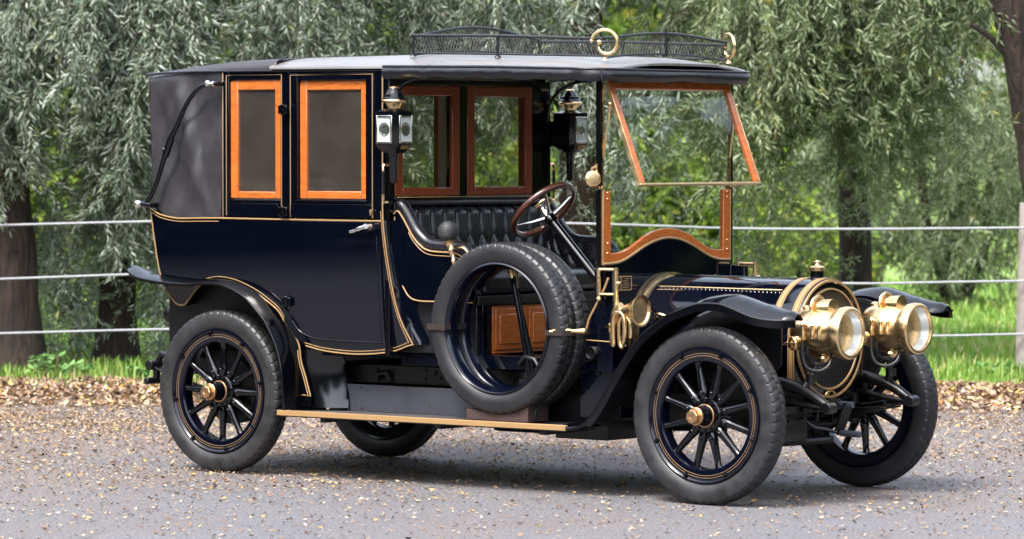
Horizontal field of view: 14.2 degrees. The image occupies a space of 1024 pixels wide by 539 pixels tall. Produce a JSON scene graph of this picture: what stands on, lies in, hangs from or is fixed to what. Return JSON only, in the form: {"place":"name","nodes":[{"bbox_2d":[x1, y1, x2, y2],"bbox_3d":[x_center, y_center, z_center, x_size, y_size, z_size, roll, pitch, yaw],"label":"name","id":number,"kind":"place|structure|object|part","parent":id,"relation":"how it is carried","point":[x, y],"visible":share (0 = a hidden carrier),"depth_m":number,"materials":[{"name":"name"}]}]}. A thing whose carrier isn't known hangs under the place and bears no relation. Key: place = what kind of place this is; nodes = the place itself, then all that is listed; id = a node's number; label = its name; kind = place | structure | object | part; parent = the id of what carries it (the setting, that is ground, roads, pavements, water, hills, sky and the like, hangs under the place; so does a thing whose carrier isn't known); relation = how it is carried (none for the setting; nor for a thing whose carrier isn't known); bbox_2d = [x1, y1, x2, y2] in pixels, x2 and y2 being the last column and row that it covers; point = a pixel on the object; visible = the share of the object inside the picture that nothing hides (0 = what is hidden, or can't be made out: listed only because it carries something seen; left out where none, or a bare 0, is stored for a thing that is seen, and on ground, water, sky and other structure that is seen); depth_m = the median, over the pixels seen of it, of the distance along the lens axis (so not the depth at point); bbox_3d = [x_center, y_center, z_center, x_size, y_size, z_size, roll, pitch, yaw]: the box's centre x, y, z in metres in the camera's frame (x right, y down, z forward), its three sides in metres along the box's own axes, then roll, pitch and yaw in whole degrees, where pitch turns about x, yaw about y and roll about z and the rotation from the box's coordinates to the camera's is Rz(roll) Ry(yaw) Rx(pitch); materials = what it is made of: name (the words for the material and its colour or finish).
{"place":"outdoors","nodes":[
{"label":"outdoors","id":0,"kind":"place"},
{"bbox_2d":[0,402,1023,538],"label":"road","id":1,"kind":"structure","parent":0,"point":[528,527],"depth_m":21.18,"materials":[{"name":"grey asphalt"}]},
{"bbox_2d":[0,398,1023,538],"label":"scattered leaves","id":2,"kind":"object","parent":1,"relation":"on","point":[84,422],"visible":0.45,"depth_m":23.66,"materials":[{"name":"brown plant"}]},
{"bbox_2d":[127,26,952,504],"bbox_3d":[0.067,-0.095,22.227,4.669,2.454,1.705,1,2,38],"label":"vintage car","id":3,"kind":"object","parent":1,"relation":"on","point":[311,262],"visible":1,"depth_m":21.91,"materials":[{"name":"black metal"}]},
{"bbox_3d":[-1.397,-0.713,22.498,0.372,0.649,0.022,1,2,38],"label":"quarter window","id":4,"kind":"part","parent":3,"relation":"part of","materials":[{"name":"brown wood"}]},
{"bbox_3d":[-0.985,-0.332,22.124,0.704,1.453,0.121,1,2,38],"label":"door","id":5,"kind":"part","parent":3,"relation":"part of","materials":[{"name":"black paint"}]},
{"bbox_3d":[-0.463,-0.694,22.145,0.026,0.594,0.544,1,2,38],"label":"partition window","id":6,"kind":"part","parent":3,"relation":"part of","materials":[{"name":"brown wood"}]},
{"bbox_3d":[-0.552,-0.745,23.561,0.372,0.649,0.022,1,2,38],"label":"quarter window","id":7,"kind":"part","parent":3,"relation":"part of","materials":[{"name":"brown wood"}]},
{"bbox_3d":[-0.079,-0.367,23.266,0.704,1.453,0.121,1,2,38],"label":"door","id":8,"kind":"part","parent":3,"relation":"part of","materials":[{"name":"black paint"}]},
{"bbox_3d":[-0.073,-0.709,22.628,0.026,0.594,0.568,1,2,38],"label":"partition window","id":9,"kind":"part","parent":3,"relation":"part of","materials":[{"name":"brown wood"}]},
{"bbox_2d":[0,276,1023,385],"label":"grass","id":10,"kind":"structure","parent":0,"point":[954,366],"depth_m":35.70,"materials":[{"name":"green plant"}]},
{"bbox_2d":[36,152,1020,382],"bbox_3d":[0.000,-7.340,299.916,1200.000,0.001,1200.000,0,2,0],"label":"lawn","id":11,"kind":"structure","parent":0,"point":[891,273],"depth_m":58.10,"materials":[{"name":"green plant"}]},
{"bbox_2d":[29,81,136,313],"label":"shrub","id":12,"kind":"object","parent":11,"relation":"on","point":[56,192],"visible":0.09,"depth_m":43.00,"materials":[{"name":"green plant"}]},
{"bbox_2d":[64,198,167,320],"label":"shrub","id":13,"kind":"object","parent":11,"relation":"on","point":[137,291],"visible":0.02,"depth_m":41.59,"materials":[{"name":"green plant"}]},
{"bbox_2d":[0,0,256,377],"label":"willow tree","id":14,"kind":"object","parent":11,"relation":"on","point":[84,44],"visible":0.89,"depth_m":31.83,"materials":[{"name":"green plant"}]},
{"bbox_2d":[120,364,152,375],"bbox_3d":[-2.788,0.790,31.524,0.460,0.160,0.283,0,2,0],"label":"weed plant","id":15,"kind":"object","parent":11,"relation":"on","point":[145,371],"visible":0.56,"depth_m":31.45,"materials":[{"name":"green plant"}]},
{"bbox_2d":[64,0,315,91],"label":"tree","id":16,"kind":"object","parent":11,"relation":"on","point":[231,21],"visible":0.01,"depth_m":82.91,"materials":[{"name":"green plant"}]},
{"bbox_2d":[34,0,393,365],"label":"willow tree","id":17,"kind":"object","parent":11,"relation":"on","point":[292,25],"visible":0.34,"depth_m":32.65,"materials":[{"name":"green plant"}]},
{"bbox_2d":[401,110,517,196],"bbox_3d":[-1.312,-0.592,38.022,3.082,2.782,2.541,0,2,0],"label":"shrub","id":18,"kind":"object","parent":11,"relation":"on","point":[407,184],"visible":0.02,"depth_m":37.67,"materials":[{"name":"green plant"}]},
{"bbox_2d":[277,0,662,185],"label":"tree","id":19,"kind":"object","parent":11,"relation":"on","point":[509,152],"depth_m":79.14,"materials":[{"name":"green plant"}]},
{"bbox_2d":[245,0,755,275],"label":"willow tree","id":20,"kind":"object","parent":11,"relation":"on","point":[582,18],"visible":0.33,"depth_m":33.38,"materials":[{"name":"green plant"}]},
{"bbox_2d":[0,203,1023,371],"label":"wire fence","id":21,"kind":"object","parent":11,"relation":"on","point":[1019,333],"visible":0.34,"depth_m":31.51,"materials":[{"name":"metal"},{"name":"wood"}]},
{"bbox_2d":[1,384,1023,408],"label":"leaf bank","id":22,"kind":"structure","parent":11,"relation":"on","point":[136,397],"depth_m":28.93,"materials":[{"name":"brown plant"}]},
{"bbox_2d":[24,350,83,376],"bbox_3d":[-3.512,0.746,31.366,0.430,0.258,0.319,-1,2,-27],"label":"weed plant","id":23,"kind":"object","parent":22,"relation":"on","point":[44,363],"visible":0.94,"depth_m":31.36,"materials":[{"name":"green plant"}]},
{"bbox_2d":[58,359,96,374],"bbox_3d":[-3.347,0.780,31.550,0.319,0.179,0.276,0,2,7],"label":"weed plant","id":24,"kind":"object","parent":22,"relation":"on","point":[72,364],"visible":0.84,"depth_m":31.53,"materials":[{"name":"green plant"}]},
{"bbox_2d":[0,371,1023,412],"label":"fallen leaves","id":25,"kind":"object","parent":22,"relation":"on","point":[949,393],"visible":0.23,"depth_m":29.20,"materials":[{"name":"brown plant"}]},
{"bbox_2d":[475,106,702,251],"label":"shrub","id":26,"kind":"object","parent":11,"relation":"on","point":[510,172],"visible":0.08,"depth_m":42.51,"materials":[{"name":"green plant"}]},
{"bbox_2d":[519,0,756,207],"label":"tree","id":27,"kind":"object","parent":11,"relation":"on","point":[604,24],"visible":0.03,"depth_m":86.40,"materials":[{"name":"green plant"}]},
{"bbox_2d":[606,123,822,276],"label":"shrub","id":28,"kind":"object","parent":11,"relation":"on","point":[708,215],"visible":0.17,"depth_m":42.52,"materials":[{"name":"green plant"}]},
{"bbox_2d":[603,0,909,218],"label":"tree","id":29,"kind":"object","parent":11,"relation":"on","point":[614,24],"depth_m":79.05,"materials":[{"name":"green plant"}]},
{"bbox_2d":[589,0,1021,291],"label":"willow tree","id":30,"kind":"object","parent":11,"relation":"on","point":[771,37],"visible":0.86,"depth_m":32.60,"materials":[{"name":"green plant"}]},
{"bbox_2d":[737,183,885,281],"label":"shrub","id":31,"kind":"object","parent":11,"relation":"on","point":[818,235],"visible":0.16,"depth_m":44.68,"materials":[{"name":"green plant"}]},
{"bbox_2d":[766,57,1023,306],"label":"bushy tree","id":32,"kind":"object","parent":11,"relation":"on","point":[948,267],"visible":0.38,"depth_m":45.45,"materials":[{"name":"green plant"}]},
{"bbox_2d":[778,0,1023,269],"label":"willow tree","id":33,"kind":"object","parent":11,"relation":"on","point":[1011,50],"visible":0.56,"depth_m":33.29,"materials":[{"name":"green plant"}]},
{"bbox_2d":[938,18,1008,138],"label":"tree","id":34,"kind":"object","parent":11,"relation":"on","point":[1004,93],"visible":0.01,"depth_m":85.97,"materials":[{"name":"green plant"}]},
{"bbox_2d":[968,360,1023,379],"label":"weed plant","id":35,"kind":"object","parent":11,"relation":"on","point":[1009,363],"visible":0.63,"depth_m":31.39,"materials":[{"name":"green plant"}]},
{"bbox_2d":[342,3,1005,151],"label":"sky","id":36,"kind":"structure","parent":0,"point":[984,65],"materials":[{"name":"white"}]}
]}

